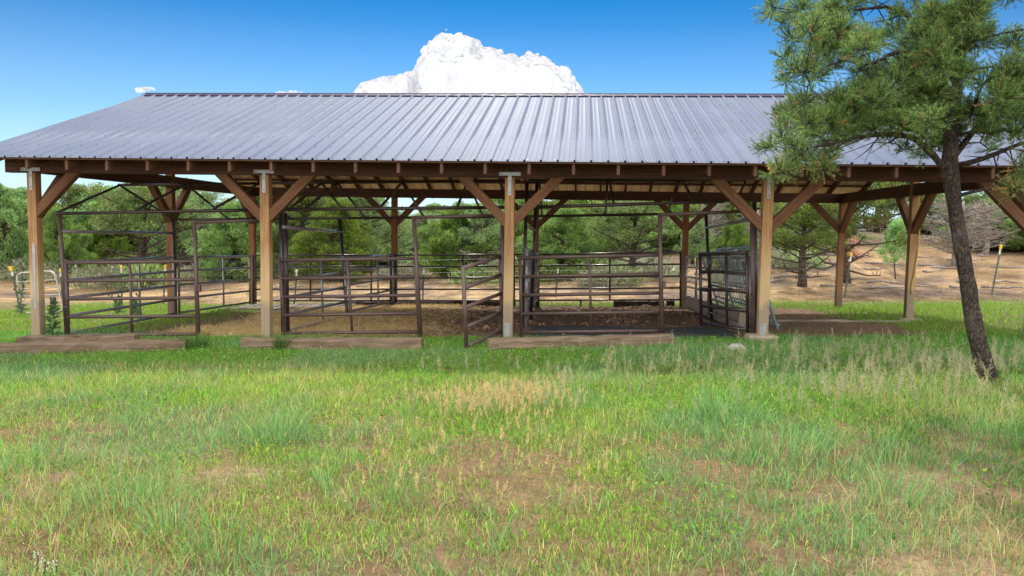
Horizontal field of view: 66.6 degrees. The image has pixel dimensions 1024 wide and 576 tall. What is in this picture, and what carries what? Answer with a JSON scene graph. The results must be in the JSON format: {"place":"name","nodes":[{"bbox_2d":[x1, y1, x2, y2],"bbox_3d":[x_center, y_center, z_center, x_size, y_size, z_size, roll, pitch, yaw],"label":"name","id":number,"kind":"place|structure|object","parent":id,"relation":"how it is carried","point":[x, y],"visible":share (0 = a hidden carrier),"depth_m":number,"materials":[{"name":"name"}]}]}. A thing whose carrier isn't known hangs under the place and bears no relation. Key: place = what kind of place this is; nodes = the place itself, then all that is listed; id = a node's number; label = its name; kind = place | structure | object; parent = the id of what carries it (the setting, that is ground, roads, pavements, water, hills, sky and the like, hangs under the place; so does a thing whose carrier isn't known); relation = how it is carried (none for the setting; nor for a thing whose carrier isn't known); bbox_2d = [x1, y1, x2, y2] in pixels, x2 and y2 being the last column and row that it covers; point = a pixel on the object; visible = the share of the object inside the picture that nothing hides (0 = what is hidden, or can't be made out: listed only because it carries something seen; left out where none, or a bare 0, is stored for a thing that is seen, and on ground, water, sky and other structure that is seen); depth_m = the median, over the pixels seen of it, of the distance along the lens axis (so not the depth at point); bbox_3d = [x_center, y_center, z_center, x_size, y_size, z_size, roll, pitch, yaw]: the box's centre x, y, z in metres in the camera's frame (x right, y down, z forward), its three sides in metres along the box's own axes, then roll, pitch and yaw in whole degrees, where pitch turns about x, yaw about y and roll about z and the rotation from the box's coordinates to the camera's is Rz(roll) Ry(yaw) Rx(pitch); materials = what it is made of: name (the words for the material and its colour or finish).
{"place":"outdoors","nodes":[
{"label":"outdoors","id":0,"kind":"place"},
{"bbox_2d":[354,29,583,92],"bbox_3d":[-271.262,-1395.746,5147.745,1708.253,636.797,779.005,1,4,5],"label":"cloud","id":1,"kind":"structure","parent":0,"point":[458,62],"depth_m":4840.17,"materials":[{"name":"white"}]},
{"bbox_2d":[0,230,1023,575],"bbox_3d":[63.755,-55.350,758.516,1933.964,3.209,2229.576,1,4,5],"label":"ground","id":2,"kind":"structure","parent":0,"point":[670,320],"depth_m":4.62,"materials":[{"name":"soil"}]},
{"bbox_2d":[12,269,30,312],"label":"thistle","id":3,"kind":"object","parent":2,"relation":"on","point":[21,304],"visible":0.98,"depth_m":17.49,"materials":[{"name":"plant"}]},
{"bbox_2d":[0,183,52,278],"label":"juniper tree","id":4,"kind":"object","parent":2,"relation":"on","point":[11,210],"visible":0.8,"depth_m":30.39,"materials":[{"name":"green plant"}]},
{"bbox_2d":[0,257,58,282],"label":"shrub","id":5,"kind":"object","parent":2,"relation":"on","point":[4,273],"visible":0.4,"depth_m":29.73,"materials":[{"name":"green plant"}]},
{"bbox_2d":[10,186,60,208],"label":"tree","id":6,"kind":"object","parent":2,"relation":"on","point":[20,192],"visible":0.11,"depth_m":48.56,"materials":[{"name":"green plant"}]},
{"bbox_2d":[16,270,62,313],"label":"tube gate","id":7,"kind":"structure","parent":2,"relation":"on","point":[57,287],"depth_m":17.78,"materials":[{"name":"white metal"}]},
{"bbox_2d":[43,296,67,334],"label":"thistle","id":8,"kind":"object","parent":2,"relation":"on","point":[49,328],"visible":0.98,"depth_m":12.14,"materials":[{"name":"plant"}]},
{"bbox_2d":[24,261,88,283],"bbox_3d":[-17.352,-0.618,29.823,2.229,0.935,2.453,0,4,-16],"label":"shrub","id":9,"kind":"object","parent":2,"relation":"on","point":[54,269],"visible":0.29,"depth_m":29.52,"materials":[{"name":"green plant"}]},
{"bbox_2d":[23,205,98,277],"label":"juniper tree","id":10,"kind":"object","parent":2,"relation":"on","point":[73,243],"visible":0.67,"depth_m":30.36,"materials":[{"name":"green plant"}]},
{"bbox_2d":[15,333,139,342],"bbox_3d":[-6.174,0.752,11.110,1.644,0.218,0.239,1,4,-5],"label":"railroad tie","id":11,"kind":"object","parent":2,"relation":"on","point":[68,338],"visible":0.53,"depth_m":11.03,"materials":[{"name":"brown wood"}]},
{"bbox_2d":[50,181,111,259],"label":"pinyon tree","id":12,"kind":"object","parent":2,"relation":"on","point":[72,190],"visible":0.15,"depth_m":38.97,"materials":[{"name":"green plant"}]},
{"bbox_2d":[0,338,187,354],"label":"railroad tie","id":13,"kind":"object","parent":2,"relation":"on","point":[90,346],"visible":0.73,"depth_m":10.12,"materials":[{"name":"brown wood"}]},
{"bbox_2d":[59,185,133,258],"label":"tree","id":14,"kind":"object","parent":2,"relation":"on","point":[81,218],"visible":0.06,"depth_m":38.42,"materials":[{"name":"green plant"}]},
{"bbox_2d":[69,264,150,290],"bbox_3d":[-14.396,-0.429,27.834,2.775,1.057,2.521,0,4,-16],"label":"shrub","id":15,"kind":"object","parent":2,"relation":"on","point":[93,274],"visible":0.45,"depth_m":27.35,"materials":[{"name":"green plant"}]},
{"bbox_2d":[65,256,175,332],"bbox_3d":[-6.998,0.070,14.189,0.058,1.287,3.515,1,4,3],"label":"pipe panel","id":16,"kind":"object","parent":2,"relation":"on","point":[139,289],"visible":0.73,"depth_m":14.18,"materials":[{"name":"paint"}]},
{"bbox_2d":[78,192,176,259],"bbox_3d":[-18.522,-2.829,37.555,4.624,3.828,4.216,-2,5,-37],"label":"juniper tree","id":17,"kind":"object","parent":2,"relation":"on","point":[116,241],"visible":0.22,"depth_m":36.44,"materials":[{"name":"green plant"}]},
{"bbox_2d":[64,259,196,336],"bbox_3d":[-5.990,0.178,12.266,2.194,1.304,0.053,1,4,5],"label":"pipe panel","id":18,"kind":"object","parent":2,"relation":"on","point":[130,280],"visible":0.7,"depth_m":12.24,"materials":[{"name":"brown paint"}]},
{"bbox_2d":[104,263,187,289],"bbox_3d":[-13.192,-0.499,28.310,2.930,1.121,2.984,1,4,1],"label":"shrub","id":19,"kind":"object","parent":2,"relation":"on","point":[147,266],"visible":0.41,"depth_m":27.85,"materials":[{"name":"green plant"}]},
{"bbox_2d":[83,181,211,269],"bbox_3d":[-14.739,-2.320,31.352,4.872,4.384,5.102,0,4,-8],"label":"pinyon tree","id":20,"kind":"object","parent":2,"relation":"on","point":[127,201],"visible":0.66,"depth_m":30.35,"materials":[{"name":"green plant"}]},
{"bbox_2d":[121,176,236,259],"bbox_3d":[-16.479,-3.220,38.371,5.411,4.560,5.207,5,6,40],"label":"pinyon tree","id":21,"kind":"object","parent":2,"relation":"on","point":[193,198],"visible":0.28,"depth_m":37.76,"materials":[{"name":"green plant"}]},
{"bbox_2d":[170,329,219,350],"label":"grass clump","id":22,"kind":"object","parent":2,"relation":"on","point":[197,343],"visible":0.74,"depth_m":10.37,"materials":[{"name":"green plant"}]},
{"bbox_2d":[177,258,240,280],"bbox_3d":[-11.829,-0.802,30.946,2.683,1.125,2.953,2,4,16],"label":"shrub","id":23,"kind":"object","parent":2,"relation":"on","point":[190,274],"visible":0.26,"depth_m":30.14,"materials":[{"name":"green plant"}]},
{"bbox_2d":[177,255,250,313],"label":"pipe panel","id":24,"kind":"object","parent":2,"relation":"on","point":[207,282],"visible":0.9,"depth_m":17.91,"materials":[{"name":"paint"}]},
{"bbox_2d":[192,219,258,336],"bbox_3d":[-4.369,-0.139,12.075,1.171,1.887,0.058,1,4,5],"label":"gate hoop","id":25,"kind":"object","parent":2,"relation":"on","point":[196,225],"visible":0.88,"depth_m":12.07,"materials":[{"name":"brown paint"}]},
{"bbox_2d":[182,200,278,281],"bbox_3d":[-10.980,-1.800,30.679,3.531,3.362,3.478,1,4,2],"label":"juniper tree","id":26,"kind":"object","parent":2,"relation":"on","point":[235,233],"visible":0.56,"depth_m":29.81,"materials":[{"name":"green plant"}]},
{"bbox_2d":[268,327,296,350],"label":"grass clump","id":27,"kind":"object","parent":2,"relation":"on","point":[277,345],"visible":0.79,"depth_m":10.32,"materials":[{"name":"green plant"}]},
{"bbox_2d":[259,252,311,276],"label":"shrub","id":28,"kind":"object","parent":2,"relation":"on","point":[275,270],"visible":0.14,"depth_m":31.93,"materials":[{"name":"green plant"}]},
{"bbox_2d":[221,302,354,311],"bbox_3d":[-5.299,0.489,18.547,2.968,0.236,1.011,1,4,5],"label":"pallet","id":29,"kind":"object","parent":2,"relation":"on","point":[276,307],"visible":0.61,"depth_m":18.31,"materials":[{"name":"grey wood"}]},
{"bbox_2d":[256,197,339,265],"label":"pinyon tree","id":30,"kind":"object","parent":2,"relation":"on","point":[304,202],"visible":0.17,"depth_m":33.17,"materials":[{"name":"green plant"}]},
{"bbox_2d":[284,256,347,330],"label":"pipe panel","id":31,"kind":"object","parent":2,"relation":"on","point":[322,306],"visible":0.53,"depth_m":14.12,"materials":[{"name":"paint"}]},
{"bbox_2d":[149,302,491,336],"bbox_3d":[-3.099,0.557,15.562,5.636,0.469,7.569,1,4,5],"label":"straw","id":32,"kind":"object","parent":2,"relation":"on","point":[346,319],"visible":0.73,"depth_m":14.05,"materials":[{"name":"yellow plant"}]},
{"bbox_2d":[252,254,391,305],"bbox_3d":[-4.806,-0.173,19.664,3.605,1.443,0.052,1,4,5],"label":"pipe panel","id":33,"kind":"object","parent":2,"relation":"on","point":[310,289],"visible":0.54,"depth_m":19.63,"materials":[{"name":"paint"}]},
{"bbox_2d":[240,336,423,350],"bbox_3d":[-2.399,0.755,10.400,2.469,0.256,0.231,1,4,5],"label":"railroad tie","id":34,"kind":"object","parent":2,"relation":"on","point":[346,343],"visible":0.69,"depth_m":10.31,"materials":[{"name":"brown wood"}]},
{"bbox_2d":[288,197,376,282],"bbox_3d":[-6.790,-1.764,29.642,3.262,3.405,3.747,2,5,20],"label":"juniper tree","id":35,"kind":"object","parent":2,"relation":"on","point":[350,227],"visible":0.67,"depth_m":29.19,"materials":[{"name":"green plant"}]},
{"bbox_2d":[277,256,418,336],"bbox_3d":[-2.501,0.145,11.969,2.250,1.310,0.053,1,4,5],"label":"pipe panel","id":36,"kind":"object","parent":2,"relation":"on","point":[349,295],"visible":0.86,"depth_m":11.95,"materials":[{"name":"brown paint"}]},
{"bbox_2d":[347,254,394,311],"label":"pipe panel","id":37,"kind":"object","parent":2,"relation":"on","point":[370,281],"visible":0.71,"depth_m":17.90,"materials":[{"name":"paint"}]},
{"bbox_2d":[335,197,421,263],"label":"pinyon tree","id":38,"kind":"object","parent":2,"relation":"on","point":[403,230],"visible":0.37,"depth_m":33.76,"materials":[{"name":"green plant"}]},
{"bbox_2d":[354,212,413,265],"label":"juniper tree","id":39,"kind":"object","parent":2,"relation":"on","point":[382,262],"visible":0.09,"depth_m":37.20,"materials":[{"name":"green plant"}]},
{"bbox_2d":[373,261,431,281],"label":"shrub","id":40,"kind":"object","parent":2,"relation":"on","point":[383,273],"visible":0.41,"depth_m":29.45,"materials":[{"name":"green plant"}]},
{"bbox_2d":[54,179,757,336],"bbox_3d":[-1.532,-0.532,13.662,11.204,2.853,3.694,1,4,5],"label":"stall frame","id":41,"kind":"object","parent":2,"relation":"on","point":[284,216],"visible":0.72,"depth_m":13.05,"materials":[{"name":"paint"}]},
{"bbox_2d":[461,254,502,349],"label":"walk gate","id":42,"kind":"structure","parent":41,"relation":"attached to","point":[466,306],"depth_m":10.64,"materials":[{"name":"brown metal"}]},
{"bbox_2d":[524,249,531,327],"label":"pipe panel","id":43,"kind":"object","parent":41,"relation":"attached to","point":[527,288],"visible":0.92,"depth_m":11.84,"materials":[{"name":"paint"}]},
{"bbox_2d":[698,250,749,332],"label":"walk gate","id":44,"kind":"structure","parent":41,"relation":"attached to","point":[726,272],"depth_m":11.92,"materials":[{"name":"metal"}]},
{"bbox_2d":[707,256,749,327],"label":"pipe panel","id":45,"kind":"object","parent":41,"relation":"attached to","point":[717,286],"visible":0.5,"depth_m":13.17,"materials":[{"name":"paint"}]},
{"bbox_2d":[403,212,462,251],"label":"pinyon tree","id":46,"kind":"object","parent":2,"relation":"on","point":[423,222],"visible":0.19,"depth_m":39.79,"materials":[{"name":"green plant"}]},
{"bbox_2d":[412,214,493,337],"bbox_3d":[-0.839,-0.163,11.775,1.377,1.929,0.058,1,4,5],"label":"gate hoop","id":47,"kind":"object","parent":2,"relation":"on","point":[416,220],"visible":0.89,"depth_m":11.77,"materials":[{"name":"brown paint"}]},
{"bbox_2d":[410,203,499,276],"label":"juniper tree","id":48,"kind":"object","parent":2,"relation":"on","point":[444,231],"visible":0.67,"depth_m":30.64,"materials":[{"name":"green plant"}]},
{"bbox_2d":[398,302,515,306],"bbox_3d":[-1.400,0.440,19.643,2.982,0.302,0.222,1,4,5],"label":"railroad tie","id":49,"kind":"object","parent":2,"relation":"on","point":[488,304],"visible":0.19,"depth_m":19.55,"materials":[{"name":"brown wood"}]},
{"bbox_2d":[394,254,537,306],"bbox_3d":[-1.143,-0.191,19.353,3.616,1.414,0.052,1,4,5],"label":"pipe panel","id":50,"kind":"object","parent":2,"relation":"on","point":[462,255],"visible":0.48,"depth_m":19.36,"materials":[{"name":"paint"}]},
{"bbox_2d":[444,262,498,285],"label":"shrub","id":51,"kind":"object","parent":2,"relation":"on","point":[474,272],"visible":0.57,"depth_m":27.80,"materials":[{"name":"green plant"}]},
{"bbox_2d":[320,373,635,515],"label":"foxtail grass","id":52,"kind":"structure","parent":2,"relation":"on","point":[486,391],"depth_m":6.02,"materials":[{"name":"beige plant"}]},
{"bbox_2d":[444,199,527,275],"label":"juniper tree","id":53,"kind":"object","parent":2,"relation":"on","point":[477,236],"visible":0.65,"depth_m":29.94,"materials":[{"name":"green plant"}]},
{"bbox_2d":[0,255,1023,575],"bbox_3d":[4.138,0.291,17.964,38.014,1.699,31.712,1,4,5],"label":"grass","id":54,"kind":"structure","parent":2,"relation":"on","point":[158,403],"depth_m":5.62,"materials":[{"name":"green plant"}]},
{"bbox_2d":[0,93,1023,341],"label":"pavilion","id":55,"kind":"structure","parent":2,"relation":"on","point":[230,141],"depth_m":12.10,"materials":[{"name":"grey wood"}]},
{"bbox_2d":[0,354,1023,575],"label":"dry grass","id":56,"kind":"structure","parent":2,"relation":"on","point":[318,396],"depth_m":4.58,"materials":[{"name":"plant"}]},
{"bbox_2d":[0,245,1023,304],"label":"wire fence","id":57,"kind":"object","parent":2,"relation":"on","point":[495,280],"visible":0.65,"depth_m":22.41,"materials":[{"name":"metal"}]},
{"bbox_2d":[489,199,546,263],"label":"juniper tree","id":58,"kind":"object","parent":2,"relation":"on","point":[519,229],"visible":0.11,"depth_m":35.49,"materials":[{"name":"green plant"}]},
{"bbox_2d":[342,304,711,332],"bbox_3d":[0.472,0.607,15.798,6.649,0.408,6.862,1,4,5],"label":"dry manure","id":59,"kind":"object","parent":2,"relation":"on","point":[481,311],"visible":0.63,"depth_m":15.52,"materials":[{"name":"brown soil"}]},
{"bbox_2d":[497,259,566,283],"bbox_3d":[0.606,-0.658,28.546,2.670,1.021,2.719,5,6,42],"label":"shrub","id":60,"kind":"object","parent":2,"relation":"on","point":[544,280],"visible":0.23,"depth_m":28.07,"materials":[{"name":"green plant"}]},
{"bbox_2d":[517,208,608,279],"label":"juniper tree","id":61,"kind":"object","parent":2,"relation":"on","point":[553,226],"visible":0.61,"depth_m":29.32,"materials":[{"name":"green plant"}]},
{"bbox_2d":[487,333,674,350],"bbox_3d":[0.928,0.738,10.356,2.547,0.232,0.232,0,4,-10],"label":"railroad tie","id":62,"kind":"object","parent":2,"relation":"on","point":[535,342],"visible":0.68,"depth_m":10.25,"materials":[{"name":"brown wood"}]},
{"bbox_2d":[145,232,1023,305],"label":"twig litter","id":63,"kind":"object","parent":2,"relation":"on","point":[705,284],"visible":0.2,"depth_m":24.74,"materials":[{"name":"brown plant"}]},
{"bbox_2d":[518,253,659,336],"bbox_3d":[1.174,0.129,11.657,2.185,1.350,0.053,1,4,5],"label":"pipe panel","id":64,"kind":"object","parent":2,"relation":"on","point":[590,294],"visible":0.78,"depth_m":11.64,"materials":[{"name":"brown paint"}]},
{"bbox_2d":[559,258,624,278],"bbox_3d":[2.967,-0.806,29.111,2.785,1.065,2.836,1,4,5],"label":"shrub","id":65,"kind":"object","parent":2,"relation":"on","point":[580,268],"visible":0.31,"depth_m":28.69,"materials":[{"name":"green plant"}]},
{"bbox_2d":[529,326,659,336],"bbox_3d":[1.353,0.713,12.568,2.050,0.161,1.600,1,4,5],"label":"rubber mat","id":66,"kind":"object","parent":2,"relation":"on","point":[576,328],"visible":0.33,"depth_m":12.85,"materials":[{"name":"black rubber"}]},
{"bbox_2d":[554,200,639,254],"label":"pinyon tree","id":67,"kind":"object","parent":2,"relation":"on","point":[586,210],"visible":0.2,"depth_m":35.01,"materials":[{"name":"green plant"}]},
{"bbox_2d":[572,262,644,287],"bbox_3d":[3.237,-0.444,26.366,2.211,0.927,2.433,3,5,30],"label":"shrub","id":68,"kind":"object","parent":2,"relation":"on","point":[628,281],"visible":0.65,"depth_m":26.02,"materials":[{"name":"green plant"}]},
{"bbox_2d":[538,251,681,306],"bbox_3d":[2.376,-0.202,19.055,3.524,1.469,0.052,1,4,5],"label":"pipe panel","id":69,"kind":"object","parent":2,"relation":"on","point":[649,300],"visible":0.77,"depth_m":19.02,"materials":[{"name":"paint"}]},
{"bbox_2d":[539,216,681,258],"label":"tree","id":70,"kind":"object","parent":2,"relation":"on","point":[653,249],"visible":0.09,"depth_m":35.82,"materials":[{"name":"green plant"}]},
{"bbox_2d":[594,262,648,284],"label":"shrub","id":71,"kind":"object","parent":2,"relation":"on","point":[633,270],"visible":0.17,"depth_m":27.20,"materials":[{"name":"green plant"}]},
{"bbox_2d":[613,301,663,306],"bbox_3d":[3.122,0.421,19.259,1.240,0.247,0.223,1,4,5],"label":"railroad tie","id":72,"kind":"object","parent":2,"relation":"on","point":[629,303],"visible":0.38,"depth_m":19.18,"materials":[{"name":"brown wood"}]},
{"bbox_2d":[584,200,697,269],"bbox_3d":[4.554,-1.832,28.594,3.956,3.326,4.142,5,6,42],"label":"pinyon tree","id":73,"kind":"object","parent":2,"relation":"on","point":[638,227],"visible":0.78,"depth_m":28.01,"materials":[{"name":"green plant"}]},
{"bbox_2d":[628,254,690,278],"bbox_3d":[5.353,-0.792,28.711,2.447,0.932,2.224,2,5,19],"label":"shrub","id":74,"kind":"object","parent":2,"relation":"on","point":[668,267],"visible":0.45,"depth_m":28.42,"materials":[{"name":"green plant"}]},
{"bbox_2d":[644,204,695,251],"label":"juniper tree","id":75,"kind":"object","parent":2,"relation":"on","point":[674,208],"visible":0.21,"depth_m":36.88,"materials":[{"name":"green plant"}]},
{"bbox_2d":[639,215,719,250],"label":"tree","id":76,"kind":"object","parent":2,"relation":"on","point":[673,241],"visible":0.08,"depth_m":36.53,"materials":[{"name":"green plant"}]},
{"bbox_2d":[673,217,716,263],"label":"pinyon tree","id":77,"kind":"object","parent":2,"relation":"on","point":[693,250],"visible":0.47,"depth_m":32.16,"materials":[{"name":"green plant"}]},
{"bbox_2d":[658,210,740,333],"bbox_3d":[2.738,-0.185,11.471,1.226,1.942,0.058,1,4,5],"label":"gate hoop","id":78,"kind":"object","parent":2,"relation":"on","point":[662,217],"visible":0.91,"depth_m":11.46,"materials":[{"name":"brown paint"}]},
{"bbox_2d":[657,326,743,339],"bbox_3d":[2.929,0.733,12.310,1.083,0.160,1.950,1,4,5],"label":"rubber mat","id":79,"kind":"object","parent":2,"relation":"on","point":[719,332],"visible":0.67,"depth_m":12.35,"materials":[{"name":"black rubber"}]},
{"bbox_2d":[696,202,731,242],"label":"dead tree","id":80,"kind":"object","parent":2,"relation":"on","point":[713,220],"visible":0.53,"depth_m":35.11,"materials":[{"name":"grey wood"}]},
{"bbox_2d":[686,297,745,326],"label":"concrete curb","id":81,"kind":"structure","parent":2,"relation":"on","point":[734,316],"depth_m":14.76,"materials":[{"name":"beige concrete"}]},
{"bbox_2d":[684,256,707,304],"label":"pipe panel","id":82,"kind":"object","parent":81,"relation":"on","point":[695,278],"visible":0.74,"depth_m":17.13,"materials":[{"name":"paint"}]},
{"bbox_2d":[700,249,750,320],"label":"feeder panel","id":83,"kind":"object","parent":2,"relation":"on","point":[739,263],"visible":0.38,"depth_m":14.60,"materials":[{"name":"grey paint"}]},
{"bbox_2d":[701,223,758,269],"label":"juniper tree","id":84,"kind":"object","parent":2,"relation":"on","point":[731,236],"visible":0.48,"depth_m":28.18,"materials":[{"name":"green plant"}]},
{"bbox_2d":[715,245,778,330],"bbox_3d":[4.268,-0.053,14.378,0.514,1.536,3.561,1,4,6],"label":"feeder panel","id":85,"kind":"object","parent":2,"relation":"on","point":[775,323],"visible":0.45,"depth_m":14.43,"materials":[{"name":"grey paint"}]},
{"bbox_2d":[676,202,820,247],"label":"tree","id":86,"kind":"object","parent":2,"relation":"on","point":[729,206],"visible":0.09,"depth_m":35.97,"materials":[{"name":"green plant"}]},
{"bbox_2d":[744,247,798,268],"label":"shrub","id":87,"kind":"object","parent":2,"relation":"on","point":[776,254],"visible":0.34,"depth_m":29.51,"materials":[{"name":"green plant"}]},
{"bbox_2d":[746,202,853,286],"bbox_3d":[9.066,-1.414,24.862,3.279,3.094,4.098,3,5,27],"label":"juniper tree","id":88,"kind":"object","parent":2,"relation":"on","point":[806,213],"visible":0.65,"depth_m":24.59,"materials":[{"name":"green plant"}]},
{"bbox_2d":[774,249,828,268],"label":"shrub","id":89,"kind":"object","parent":2,"relation":"on","point":[816,259],"visible":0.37,"depth_m":29.49,"materials":[{"name":"green plant"}]},
{"bbox_2d":[750,319,910,322],"bbox_3d":[5.695,0.631,14.584,3.238,0.189,0.171,2,4,11],"label":"landscape timber","id":90,"kind":"object","parent":2,"relation":"on","point":[827,321],"visible":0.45,"depth_m":14.46,"materials":[{"name":"brown wood"}]},
{"bbox_2d":[797,182,907,283],"bbox_3d":[10.938,-1.856,25.853,3.763,3.745,3.011,0,4,-11],"label":"pinyon tree","id":91,"kind":"object","parent":2,"relation":"on","point":[851,228],"visible":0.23,"depth_m":25.27,"materials":[{"name":"green plant"}]},
{"bbox_2d":[748,0,1023,383],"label":"leaning pine","id":92,"kind":"object","parent":2,"relation":"on","point":[937,56],"visible":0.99,"depth_m":7.09,"materials":[{"name":"green plant"}]},
{"bbox_2d":[874,217,906,278],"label":"pine sapling","id":93,"kind":"object","parent":2,"relation":"on","point":[895,227],"visible":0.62,"depth_m":26.39,"materials":[{"name":"green plant"}]},
{"bbox_2d":[836,182,945,239],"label":"pinyon tree","id":94,"kind":"object","parent":2,"relation":"on","point":[889,203],"visible":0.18,"depth_m":38.10,"materials":[{"name":"green plant"}]},
{"bbox_2d":[890,193,981,225],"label":"pinyon tree","id":95,"kind":"object","parent":2,"relation":"on","point":[934,207],"visible":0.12,"depth_m":43.84,"materials":[{"name":"green plant"}]},
{"bbox_2d":[917,197,1012,265],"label":"dead tree","id":96,"kind":"object","parent":2,"relation":"on","point":[969,216],"visible":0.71,"depth_m":29.46,"materials":[{"name":"grey wood"}]},
{"bbox_2d":[941,214,1023,250],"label":"tree","id":97,"kind":"object","parent":2,"relation":"on","point":[1011,240],"visible":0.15,"depth_m":33.40,"materials":[{"name":"green plant"}]},
{"bbox_2d":[963,190,1009,219],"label":"pinyon tree","id":98,"kind":"object","parent":2,"relation":"on","point":[968,198],"visible":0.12,"depth_m":44.22,"materials":[{"name":"green plant"}]},
{"bbox_2d":[964,199,1021,254],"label":"dead tree","id":99,"kind":"object","parent":2,"relation":"on","point":[994,214],"visible":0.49,"depth_m":33.04,"materials":[{"name":"grey wood"}]},
{"bbox_2d":[969,209,1023,251],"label":"juniper tree","id":100,"kind":"object","parent":2,"relation":"on","point":[1008,248],"visible":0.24,"depth_m":33.80,"materials":[{"name":"green plant"}]},
{"bbox_2d":[0,0,1023,229],"label":"sky","id":101,"kind":"structure","parent":0,"point":[61,60],"materials":[{"name":"blue"}]},
{"bbox_2d":[411,301,1023,419],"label":"seed grass","id":102,"kind":"structure","parent":0,"point":[958,371],"depth_m":7.62,"materials":[{"name":"beige plant"}]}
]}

